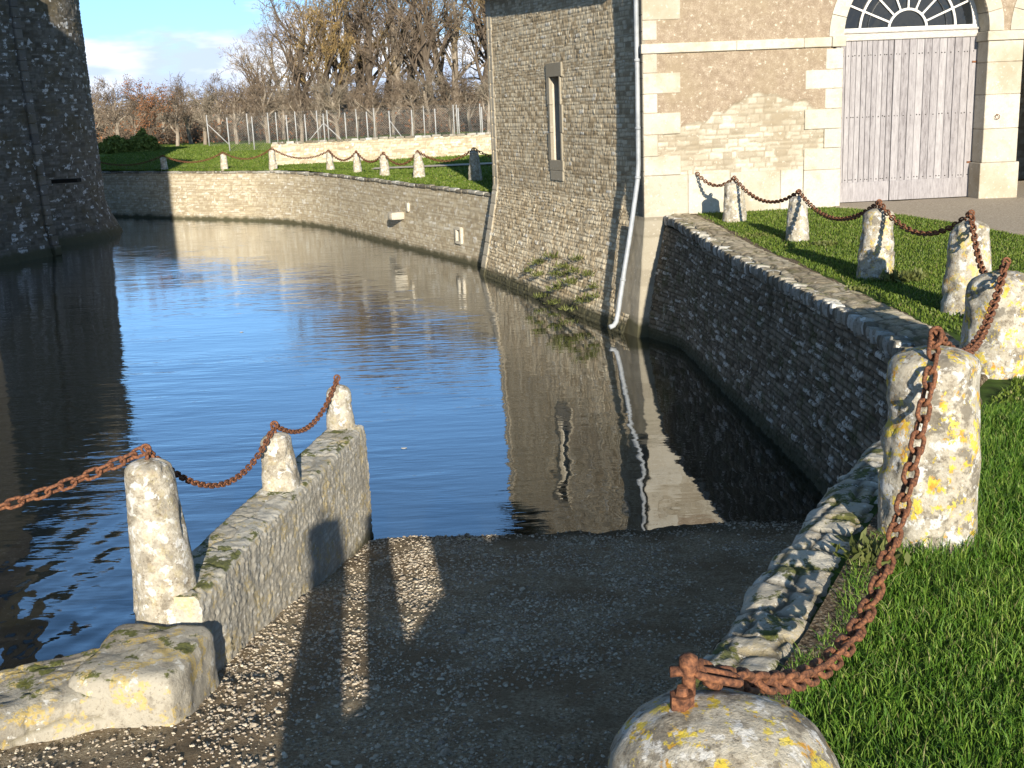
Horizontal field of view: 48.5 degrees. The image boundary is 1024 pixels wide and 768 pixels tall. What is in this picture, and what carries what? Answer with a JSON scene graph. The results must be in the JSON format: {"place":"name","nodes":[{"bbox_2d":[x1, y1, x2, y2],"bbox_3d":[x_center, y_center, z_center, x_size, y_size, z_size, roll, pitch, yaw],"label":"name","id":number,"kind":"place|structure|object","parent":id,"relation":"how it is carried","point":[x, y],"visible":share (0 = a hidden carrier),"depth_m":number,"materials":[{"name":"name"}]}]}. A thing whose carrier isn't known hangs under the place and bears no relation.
{"place":"outdoors","nodes":[
{"label":"outdoors","id":0,"kind":"place"},
{"bbox_2d":[101,170,313,171],"bbox_3d":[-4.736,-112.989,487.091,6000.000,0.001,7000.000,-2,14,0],"label":"ground","id":1,"kind":"structure","parent":0,"point":[280,170],"depth_m":138.64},
{"bbox_2d":[101,170,491,266],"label":"moat wall","id":2,"kind":"structure","parent":1,"relation":"on","point":[445,222],"depth_m":52.12,"materials":[{"name":"beige stone"}]},
{"bbox_2d":[480,0,1023,337],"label":"coach house","id":3,"kind":"structure","parent":1,"relation":"on","point":[616,126],"depth_m":25.67,"materials":[{"name":"stone"}]},
{"bbox_2d":[545,62,563,180],"bbox_3d":[1.274,-6.995,30.338,0.295,3.064,1.053,-7,15,-19],"label":"slit window","id":4,"kind":"structure","parent":3,"relation":"in","point":[554,70],"depth_m":30.49,"materials":[{"name":"beige stone"}]},
{"bbox_2d":[556,274,577,285],"bbox_3d":[1.473,-2.694,28.994,0.721,0.269,0.938,-2,14,0],"label":"wall fern","id":5,"kind":"object","parent":3,"relation":"attached to","point":[566,280],"depth_m":28.91,"materials":[{"name":"green plant"}]},
{"bbox_2d":[833,36,977,202],"bbox_3d":[8.919,-6.004,25.894,3.296,3.566,0.085,-3,14,-4],"label":"door","id":6,"kind":"structure","parent":3,"relation":"in","point":[907,108],"depth_m":25.86,"materials":[{"name":"grey wood"}]},
{"bbox_2d":[648,213,959,695],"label":"retaining wall","id":7,"kind":"structure","parent":1,"relation":"on","point":[791,359],"depth_m":15.26,"materials":[{"name":"grey stone"}]},
{"bbox_2d":[79,0,484,115],"label":"sky","id":8,"kind":"structure","parent":0,"point":[147,39],"materials":[{"name":"blue"}]},
{"bbox_2d":[99,130,492,191],"bbox_3d":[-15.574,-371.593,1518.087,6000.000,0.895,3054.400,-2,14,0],"label":"lawn","id":9,"kind":"structure","parent":0,"point":[271,141],"depth_m":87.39,"materials":[{"name":"green plant"}]},
{"bbox_2d":[90,78,109,130],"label":"bare tree","id":10,"kind":"object","parent":9,"relation":"on","point":[96,110],"visible":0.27,"depth_m":95.21,"materials":[{"name":"brown plant"}]},
{"bbox_2d":[98,135,134,153],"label":"evergreen shrub","id":11,"kind":"object","parent":9,"relation":"on","point":[114,144],"visible":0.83,"depth_m":77.19,"materials":[{"name":"green plant"}]},
{"bbox_2d":[92,75,141,135],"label":"bare tree","id":12,"kind":"object","parent":9,"relation":"on","point":[107,98],"visible":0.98,"depth_m":82.30,"materials":[{"name":"brown plant"}]},
{"bbox_2d":[118,77,156,131],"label":"bare tree","id":13,"kind":"object","parent":9,"relation":"on","point":[133,116],"visible":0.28,"depth_m":94.69,"materials":[{"name":"brown plant"}]},
{"bbox_2d":[127,126,164,151],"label":"evergreen shrub","id":14,"kind":"object","parent":9,"relation":"on","point":[141,140],"visible":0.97,"depth_m":77.45,"materials":[{"name":"green plant"}]},
{"bbox_2d":[120,73,174,134],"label":"autumn tree","id":15,"kind":"object","parent":9,"relation":"on","point":[146,121],"visible":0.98,"depth_m":81.65,"materials":[{"name":"brown plant"}]},
{"bbox_2d":[145,83,182,143],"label":"bare tree","id":16,"kind":"object","parent":9,"relation":"on","point":[163,123],"visible":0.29,"depth_m":94.92,"materials":[{"name":"brown plant"}]},
{"bbox_2d":[155,83,190,145],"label":"bare tree","id":17,"kind":"object","parent":9,"relation":"on","point":[176,116],"visible":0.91,"depth_m":84.47,"materials":[{"name":"brown plant"}]},
{"bbox_2d":[163,71,207,143],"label":"bare tree","id":18,"kind":"object","parent":9,"relation":"on","point":[186,120],"visible":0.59,"depth_m":90.34,"materials":[{"name":"brown plant"}]},
{"bbox_2d":[183,79,226,144],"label":"bare tree","id":19,"kind":"object","parent":9,"relation":"on","point":[205,108],"visible":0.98,"depth_m":84.33,"materials":[{"name":"brown plant"}]},
{"bbox_2d":[196,70,237,138],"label":"bare tree","id":20,"kind":"object","parent":9,"relation":"on","point":[219,109],"visible":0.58,"depth_m":94.93,"materials":[{"name":"brown plant"}]},
{"bbox_2d":[220,151,227,170],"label":"stone bollard","id":21,"kind":"object","parent":9,"relation":"on","point":[223,162],"visible":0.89,"depth_m":58.17,"materials":[{"name":"stone"}]},
{"bbox_2d":[214,71,262,143],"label":"bare tree","id":22,"kind":"object","parent":9,"relation":"on","point":[234,103],"visible":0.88,"depth_m":83.24,"materials":[{"name":"brown plant"}]},
{"bbox_2d":[229,73,273,140],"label":"bare tree","id":23,"kind":"object","parent":9,"relation":"on","point":[249,122],"visible":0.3,"depth_m":91.84,"materials":[{"name":"brown plant"}]},
{"bbox_2d":[217,36,286,121],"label":"bare tree","id":24,"kind":"object","parent":9,"relation":"on","point":[252,68],"visible":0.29,"depth_m":116.64,"materials":[{"name":"brown plant"}]},
{"bbox_2d":[221,38,287,124],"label":"bare tree","id":25,"kind":"object","parent":9,"relation":"on","point":[263,79],"visible":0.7,"depth_m":103.11,"materials":[{"name":"brown plant"}]},
{"bbox_2d":[243,72,292,142],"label":"bare tree","id":26,"kind":"object","parent":9,"relation":"on","point":[263,105],"visible":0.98,"depth_m":82.24,"materials":[{"name":"brown plant"}]},
{"bbox_2d":[268,147,277,170],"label":"stone bollard","id":27,"kind":"object","parent":9,"relation":"on","point":[272,161],"visible":0.82,"depth_m":56.32,"materials":[{"name":"stone"}]},
{"bbox_2d":[271,148,328,158],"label":"chain","id":28,"kind":"object","parent":27,"relation":"hanging from","point":[278,152],"visible":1,"depth_m":55.05,"materials":[{"name":"metal"}]},
{"bbox_2d":[243,0,306,124],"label":"bare tree","id":29,"kind":"object","parent":9,"relation":"on","point":[271,63],"visible":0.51,"depth_m":107.76,"materials":[{"name":"brown plant"}]},
{"bbox_2d":[266,79,300,139],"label":"bare tree","id":30,"kind":"object","parent":9,"relation":"on","point":[283,108],"visible":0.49,"depth_m":93.41,"materials":[{"name":"brown plant"}]},
{"bbox_2d":[94,70,486,133],"bbox_3d":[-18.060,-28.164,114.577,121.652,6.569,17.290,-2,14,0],"label":"woods","id":31,"kind":"object","parent":9,"relation":"on","point":[273,116],"visible":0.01,"depth_m":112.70,"materials":[{"name":"brown plant"}]},
{"bbox_2d":[95,101,486,143],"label":"undergrowth","id":32,"kind":"object","parent":9,"relation":"on","point":[168,132],"depth_m":95.59,"materials":[{"name":"brown plant"}]},
{"bbox_2d":[252,0,337,121],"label":"bare tree","id":33,"kind":"object","parent":9,"relation":"on","point":[297,49],"visible":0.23,"depth_m":114.31,"materials":[{"name":"brown plant"}]},
{"bbox_2d":[280,77,313,140],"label":"bare tree","id":34,"kind":"object","parent":9,"relation":"on","point":[298,105],"visible":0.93,"depth_m":83.09,"materials":[{"name":"brown plant"}]},
{"bbox_2d":[235,0,363,125],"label":"bare tree","id":35,"kind":"object","parent":9,"relation":"on","point":[298,72],"visible":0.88,"depth_m":97.54,"materials":[{"name":"brown plant"}]},
{"bbox_2d":[298,68,331,137],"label":"bare tree","id":36,"kind":"object","parent":9,"relation":"on","point":[319,110],"visible":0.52,"depth_m":93.55,"materials":[{"name":"brown plant"}]},
{"bbox_2d":[269,0,368,123],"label":"autumn tree","id":37,"kind":"object","parent":9,"relation":"on","point":[332,44],"visible":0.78,"depth_m":98.17,"materials":[{"name":"brown plant"}]},
{"bbox_2d":[308,68,351,138],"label":"bare tree","id":38,"kind":"object","parent":9,"relation":"on","point":[338,97],"visible":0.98,"depth_m":82.59,"materials":[{"name":"brown plant"}]},
{"bbox_2d":[326,150,334,169],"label":"stone bollard","id":39,"kind":"object","parent":9,"relation":"on","point":[329,162],"visible":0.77,"depth_m":53.60,"materials":[{"name":"stone"}]},
{"bbox_2d":[302,0,382,122],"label":"bare tree","id":40,"kind":"object","parent":9,"relation":"on","point":[346,37],"visible":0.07,"depth_m":112.53,"materials":[{"name":"brown plant"}]},
{"bbox_2d":[288,0,399,123],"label":"bare tree","id":41,"kind":"object","parent":9,"relation":"on","point":[342,66],"visible":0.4,"depth_m":101.31,"materials":[{"name":"brown plant"}]},
{"bbox_2d":[206,104,489,145],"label":"wire fence","id":42,"kind":"object","parent":9,"relation":"on","point":[341,127],"visible":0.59,"depth_m":81.78,"materials":[{"name":"grey metal"}]},
{"bbox_2d":[336,73,371,136],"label":"bare tree","id":43,"kind":"object","parent":9,"relation":"on","point":[351,101],"visible":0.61,"depth_m":91.45,"materials":[{"name":"brown plant"}]},
{"bbox_2d":[353,150,361,171],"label":"stone bollard","id":44,"kind":"object","parent":9,"relation":"on","point":[357,166],"visible":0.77,"depth_m":50.52,"materials":[{"name":"stone"}]},
{"bbox_2d":[226,107,489,150],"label":"wire fence","id":45,"kind":"object","parent":9,"relation":"on","point":[458,110],"visible":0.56,"depth_m":74.02,"materials":[{"name":"grey metal"}]},
{"bbox_2d":[326,0,407,126],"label":"bare tree","id":46,"kind":"object","parent":9,"relation":"on","point":[368,40],"visible":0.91,"depth_m":97.98,"materials":[{"name":"brown plant"}]},
{"bbox_2d":[343,67,393,136],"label":"bare tree","id":47,"kind":"object","parent":9,"relation":"on","point":[372,100],"visible":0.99,"depth_m":81.99,"materials":[{"name":"brown plant"}]},
{"bbox_2d":[326,0,425,122],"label":"bare tree","id":48,"kind":"object","parent":9,"relation":"on","point":[359,64],"visible":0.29,"depth_m":103.93,"materials":[{"name":"brown plant"}]},
{"bbox_2d":[270,132,491,164],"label":"wall","id":49,"kind":"structure","parent":9,"relation":"on","point":[399,147],"depth_m":61.84,"materials":[{"name":"beige stone"}]},
{"bbox_2d":[380,153,389,175],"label":"stone bollard","id":50,"kind":"object","parent":9,"relation":"on","point":[384,167],"visible":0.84,"depth_m":47.17,"materials":[{"name":"stone"}]},
{"bbox_2d":[349,0,426,121],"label":"bare tree","id":51,"kind":"object","parent":9,"relation":"on","point":[400,61],"visible":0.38,"depth_m":102.92,"materials":[{"name":"brown plant"}]},
{"bbox_2d":[379,64,416,134],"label":"bare tree","id":52,"kind":"object","parent":9,"relation":"on","point":[392,101],"visible":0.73,"depth_m":91.72,"materials":[{"name":"brown plant"}]},
{"bbox_2d":[349,0,448,117],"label":"bare tree","id":53,"kind":"object","parent":9,"relation":"on","point":[391,72],"visible":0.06,"depth_m":114.85,"materials":[{"name":"brown plant"}]},
{"bbox_2d":[388,64,437,135],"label":"bare tree","id":54,"kind":"object","parent":9,"relation":"on","point":[413,101],"visible":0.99,"depth_m":81.67,"materials":[{"name":"brown plant"}]},
{"bbox_2d":[357,0,473,115],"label":"bare tree","id":55,"kind":"object","parent":9,"relation":"on","point":[415,28],"visible":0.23,"depth_m":104.83,"materials":[{"name":"brown plant"}]},
{"bbox_2d":[413,150,424,177],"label":"stone bollard","id":56,"kind":"object","parent":9,"relation":"on","point":[418,167],"visible":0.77,"depth_m":45.08,"materials":[{"name":"stone"}]},
{"bbox_2d":[396,61,444,132],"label":"bare tree","id":57,"kind":"object","parent":9,"relation":"on","point":[426,104],"visible":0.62,"depth_m":94.55,"materials":[{"name":"brown plant"}]},
{"bbox_2d":[366,0,475,118],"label":"bare tree","id":58,"kind":"object","parent":9,"relation":"on","point":[424,52],"visible":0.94,"depth_m":99.08,"materials":[{"name":"brown plant"}]},
{"bbox_2d":[384,0,477,107],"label":"bare tree","id":59,"kind":"object","parent":9,"relation":"on","point":[441,64],"visible":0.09,"depth_m":113.56,"materials":[{"name":"brown plant"}]},
{"bbox_2d":[429,67,470,133],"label":"bare tree","id":60,"kind":"object","parent":9,"relation":"on","point":[446,86],"visible":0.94,"depth_m":83.02,"materials":[{"name":"brown plant"}]},
{"bbox_2d":[423,0,485,118],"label":"bare tree","id":61,"kind":"object","parent":9,"relation":"on","point":[454,58],"visible":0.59,"depth_m":102.99,"materials":[{"name":"brown plant"}]},
{"bbox_2d":[431,0,486,71],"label":"bare tree","id":62,"kind":"object","parent":9,"relation":"on","point":[473,9],"visible":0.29,"depth_m":102.61,"materials":[{"name":"brown plant"}]},
{"bbox_2d":[447,1,487,102],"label":"bare tree","id":63,"kind":"object","parent":9,"relation":"on","point":[477,78],"visible":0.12,"depth_m":114.81,"materials":[{"name":"brown plant"}]},
{"bbox_2d":[450,66,485,131],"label":"bare tree","id":64,"kind":"object","parent":9,"relation":"on","point":[464,85],"visible":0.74,"depth_m":91.85,"materials":[{"name":"brown plant"}]},
{"bbox_2d":[457,0,488,124],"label":"bare tree","id":65,"kind":"object","parent":9,"relation":"on","point":[485,70],"visible":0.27,"depth_m":99.16,"materials":[{"name":"brown plant"}]},
{"bbox_2d":[468,147,482,181],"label":"stone bollard","id":66,"kind":"object","parent":9,"relation":"on","point":[474,171],"visible":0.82,"depth_m":42.01,"materials":[{"name":"stone"}]},
{"bbox_2d":[417,148,474,161],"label":"chain","id":67,"kind":"object","parent":66,"relation":"hanging from","point":[451,160],"visible":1,"depth_m":43.58,"materials":[{"name":"metal"}]},
{"bbox_2d":[469,66,490,131],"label":"bare tree","id":68,"kind":"object","parent":9,"relation":"on","point":[483,91],"visible":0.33,"depth_m":83.60,"materials":[{"name":"brown plant"}]},
{"bbox_2d":[0,521,801,767],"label":"gravel","id":69,"kind":"structure","parent":0,"point":[445,750],"depth_m":9.86,"materials":[{"name":"grey gravel"}]},
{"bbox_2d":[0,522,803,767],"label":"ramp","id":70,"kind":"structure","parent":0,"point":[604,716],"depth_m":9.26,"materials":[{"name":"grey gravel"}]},
{"bbox_2d":[0,648,107,749],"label":"moat kerb wall","id":71,"kind":"structure","parent":70,"relation":"on","point":[41,701],"depth_m":8.04,"materials":[{"name":"stone"}]},
{"bbox_2d":[68,623,219,727],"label":"parapet block","id":72,"kind":"structure","parent":71,"relation":"on","point":[136,675],"depth_m":8.22,"materials":[{"name":"stone"}]},
{"bbox_2d":[124,443,196,626],"bbox_3d":[-2.821,1.262,9.112,0.544,1.639,0.544,-2,14,0],"label":"stone bollard","id":73,"kind":"object","parent":72,"relation":"on","point":[163,567],"visible":0.89,"depth_m":8.93,"materials":[{"name":"stone"}]},
{"bbox_2d":[0,446,148,510],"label":"chain","id":74,"kind":"object","parent":73,"relation":"hanging from","point":[74,481],"visible":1,"depth_m":8.62,"materials":[{"name":"metal"}]},
{"bbox_2d":[144,423,276,488],"bbox_3d":[-2.638,0.576,10.251,0.055,0.819,2.618,0,14,10],"label":"chain","id":75,"kind":"object","parent":73,"relation":"hanging from","point":[227,482],"visible":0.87,"depth_m":10.42,"materials":[{"name":"metal"}]},
{"bbox_2d":[0,218,823,670],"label":"water","id":76,"kind":"structure","parent":0,"point":[206,350],"depth_m":20.77,"materials":[{"name":"blue liquid"}]},
{"bbox_2d":[0,0,122,265],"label":"castle tower","id":77,"kind":"structure","parent":76,"relation":"in","point":[52,198],"depth_m":48.60,"materials":[{"name":"stone"}]},
{"bbox_2d":[174,425,373,670],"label":"ramp wall","id":78,"kind":"structure","parent":76,"relation":"in","point":[262,558],"depth_m":11.05,"materials":[{"name":"beige stone"}]},
{"bbox_2d":[260,420,300,491],"bbox_3d":[-2.368,0.842,11.624,0.394,0.974,0.391,-2,14,0],"label":"stone bollard","id":79,"kind":"object","parent":78,"relation":"on","point":[280,471],"visible":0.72,"depth_m":11.48,"materials":[{"name":"stone"}]},
{"bbox_2d":[273,376,338,433],"bbox_3d":[-2.256,0.301,12.658,0.055,0.383,2.324,0,14,8],"label":"chain","id":80,"kind":"object","parent":79,"relation":"hanging from","point":[314,421],"visible":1,"depth_m":12.85,"materials":[{"name":"metal"}]},
{"bbox_2d":[326,374,354,429],"bbox_3d":[-2.098,0.331,13.835,0.360,0.924,0.354,-2,14,0],"label":"stone bollard","id":81,"kind":"object","parent":78,"relation":"on","point":[339,413],"visible":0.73,"depth_m":13.71,"materials":[{"name":"stone"}]},
{"bbox_2d":[373,162,491,168],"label":"path","id":82,"kind":"structure","parent":0,"point":[434,165],"depth_m":52.80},
{"bbox_2d":[691,214,987,708],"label":"dirt path","id":83,"kind":"structure","parent":0,"point":[825,610],"depth_m":6.05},
{"bbox_2d":[830,527,910,568],"bbox_3d":[2.074,0.945,6.628,0.407,0.143,0.434,-6,14,-14],"label":"weed","id":84,"kind":"object","parent":83,"relation":"on","point":[868,553],"visible":0.79,"depth_m":6.57,"materials":[{"name":"green plant"}]},
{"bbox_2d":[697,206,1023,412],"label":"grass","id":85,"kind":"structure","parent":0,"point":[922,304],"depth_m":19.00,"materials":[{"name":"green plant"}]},
{"bbox_2d":[699,208,1023,767],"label":"lawn","id":86,"kind":"structure","parent":0,"point":[989,388],"depth_m":5.90,"materials":[{"name":"plant"}]},
{"bbox_2d":[608,652,839,767],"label":"stone bollard","id":87,"kind":"object","parent":86,"relation":"on","point":[687,723],"visible":0.99,"depth_m":3.25,"materials":[{"name":"stone"}]},
{"bbox_2d":[722,175,746,222],"bbox_3d":[4.659,-3.729,23.871,0.544,1.288,0.534,-2,14,0],"label":"stone bollard","id":88,"kind":"object","parent":86,"relation":"on","point":[734,208],"visible":0.76,"depth_m":23.67,"materials":[{"name":"stone"}]},
{"bbox_2d":[695,172,733,186],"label":"chain","id":89,"kind":"object","parent":88,"relation":"hanging from","point":[713,184],"visible":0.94,"depth_m":24.58,"materials":[{"name":"metal"}]},
{"bbox_2d":[733,176,799,203],"bbox_3d":[4.936,-3.761,22.224,0.074,0.430,3.264,-5,14,-9],"label":"chain","id":90,"kind":"object","parent":88,"relation":"hanging from","point":[765,200],"visible":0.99,"depth_m":22.30,"materials":[{"name":"metal"}]},
{"bbox_2d":[735,231,785,238],"bbox_3d":[4.771,-2.833,21.570,1.088,0.110,1.037,-9,15,-24],"label":"weed","id":91,"kind":"object","parent":86,"relation":"on","point":[761,234],"visible":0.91,"depth_m":21.55,"materials":[{"name":"green plant"}]},
{"bbox_2d":[785,189,808,241],"bbox_3d":[5.229,-2.958,20.795,0.458,1.217,0.461,-2,14,0],"label":"stone bollard","id":92,"kind":"object","parent":86,"relation":"on","point":[797,228],"visible":0.73,"depth_m":20.64,"materials":[{"name":"stone"}]},
{"bbox_2d":[802,239,845,247],"bbox_3d":[5.377,-2.492,20.084,0.828,0.112,0.642,-8,15,-21],"label":"weed","id":93,"kind":"object","parent":86,"relation":"on","point":[824,242],"visible":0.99,"depth_m":20.07,"materials":[{"name":"green plant"}]},
{"bbox_2d":[856,199,894,279],"bbox_3d":[5.276,-1.982,16.479,0.556,1.387,0.572,-2,14,0],"label":"stone bollard","id":94,"kind":"object","parent":86,"relation":"on","point":[876,255],"visible":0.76,"depth_m":16.28,"materials":[{"name":"stone"}]},
{"bbox_2d":[797,190,880,220],"bbox_3d":[5.252,-2.918,18.523,0.075,0.511,4.470,-2,14,0],"label":"chain","id":95,"kind":"object","parent":94,"relation":"hanging from","point":[845,218],"visible":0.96,"depth_m":18.45,"materials":[{"name":"metal"}]},
{"bbox_2d":[870,266,929,282],"bbox_3d":[5.522,-1.564,16.090,0.665,0.204,0.879,11,19,42],"label":"weed","id":96,"kind":"object","parent":86,"relation":"on","point":[905,275],"visible":1,"depth_m":15.99,"materials":[{"name":"green plant"}]},
{"bbox_2d":[877,326,981,553],"bbox_3d":[2.535,0.414,6.897,0.604,1.548,0.628,-2,14,0],"label":"stone bollard","id":97,"kind":"object","parent":86,"relation":"on","point":[944,497],"visible":0.73,"depth_m":6.70,"materials":[{"name":"stone"}]},
{"bbox_2d":[694,329,943,694],"bbox_3d":[1.564,0.667,5.154,0.146,1.091,4.127,5,16,28],"label":"chain","id":98,"kind":"object","parent":97,"relation":"hanging from","point":[709,674],"visible":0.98,"depth_m":5.30,"materials":[{"name":"metal"}]},
{"bbox_2d":[933,259,1009,354],"bbox_3d":[3.574,-0.558,8.719,0.077,0.586,4.499,5,16,28],"label":"chain","id":99,"kind":"object","parent":97,"relation":"hanging from","point":[975,344],"visible":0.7,"depth_m":9.41,"materials":[{"name":"metal"}]},
{"bbox_2d":[940,209,991,315],"bbox_3d":[5.500,-1.360,13.713,0.619,1.486,0.607,-2,14,0],"label":"stone bollard","id":100,"kind":"object","parent":86,"relation":"on","point":[961,271],"visible":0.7,"depth_m":13.52,"materials":[{"name":"stone"}]},
{"bbox_2d":[877,201,973,235],"bbox_3d":[5.380,-2.179,14.965,0.077,0.451,2.892,-3,14,-3],"label":"chain","id":101,"kind":"object","parent":100,"relation":"hanging from","point":[902,226],"visible":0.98,"depth_m":15.02,"materials":[{"name":"metal"}]},
{"bbox_2d":[968,211,1008,274],"bbox_3d":[5.050,-1.411,12.114,0.076,0.546,3.233,2,14,16],"label":"chain","id":102,"kind":"object","parent":100,"relation":"hanging from","point":[978,256],"visible":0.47,"depth_m":12.90,"materials":[{"name":"metal"}]},
{"bbox_2d":[959,257,1023,379],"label":"stone bollard","id":103,"kind":"object","parent":86,"relation":"on","point":[999,354],"visible":0.62,"depth_m":10.50,"materials":[{"name":"stone"}]},
{"bbox_2d":[833,181,1023,234],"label":"gravel forecourt","id":104,"kind":"structure","parent":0,"point":[1003,214],"depth_m":24.23,"materials":[{"name":"beige gravel"}]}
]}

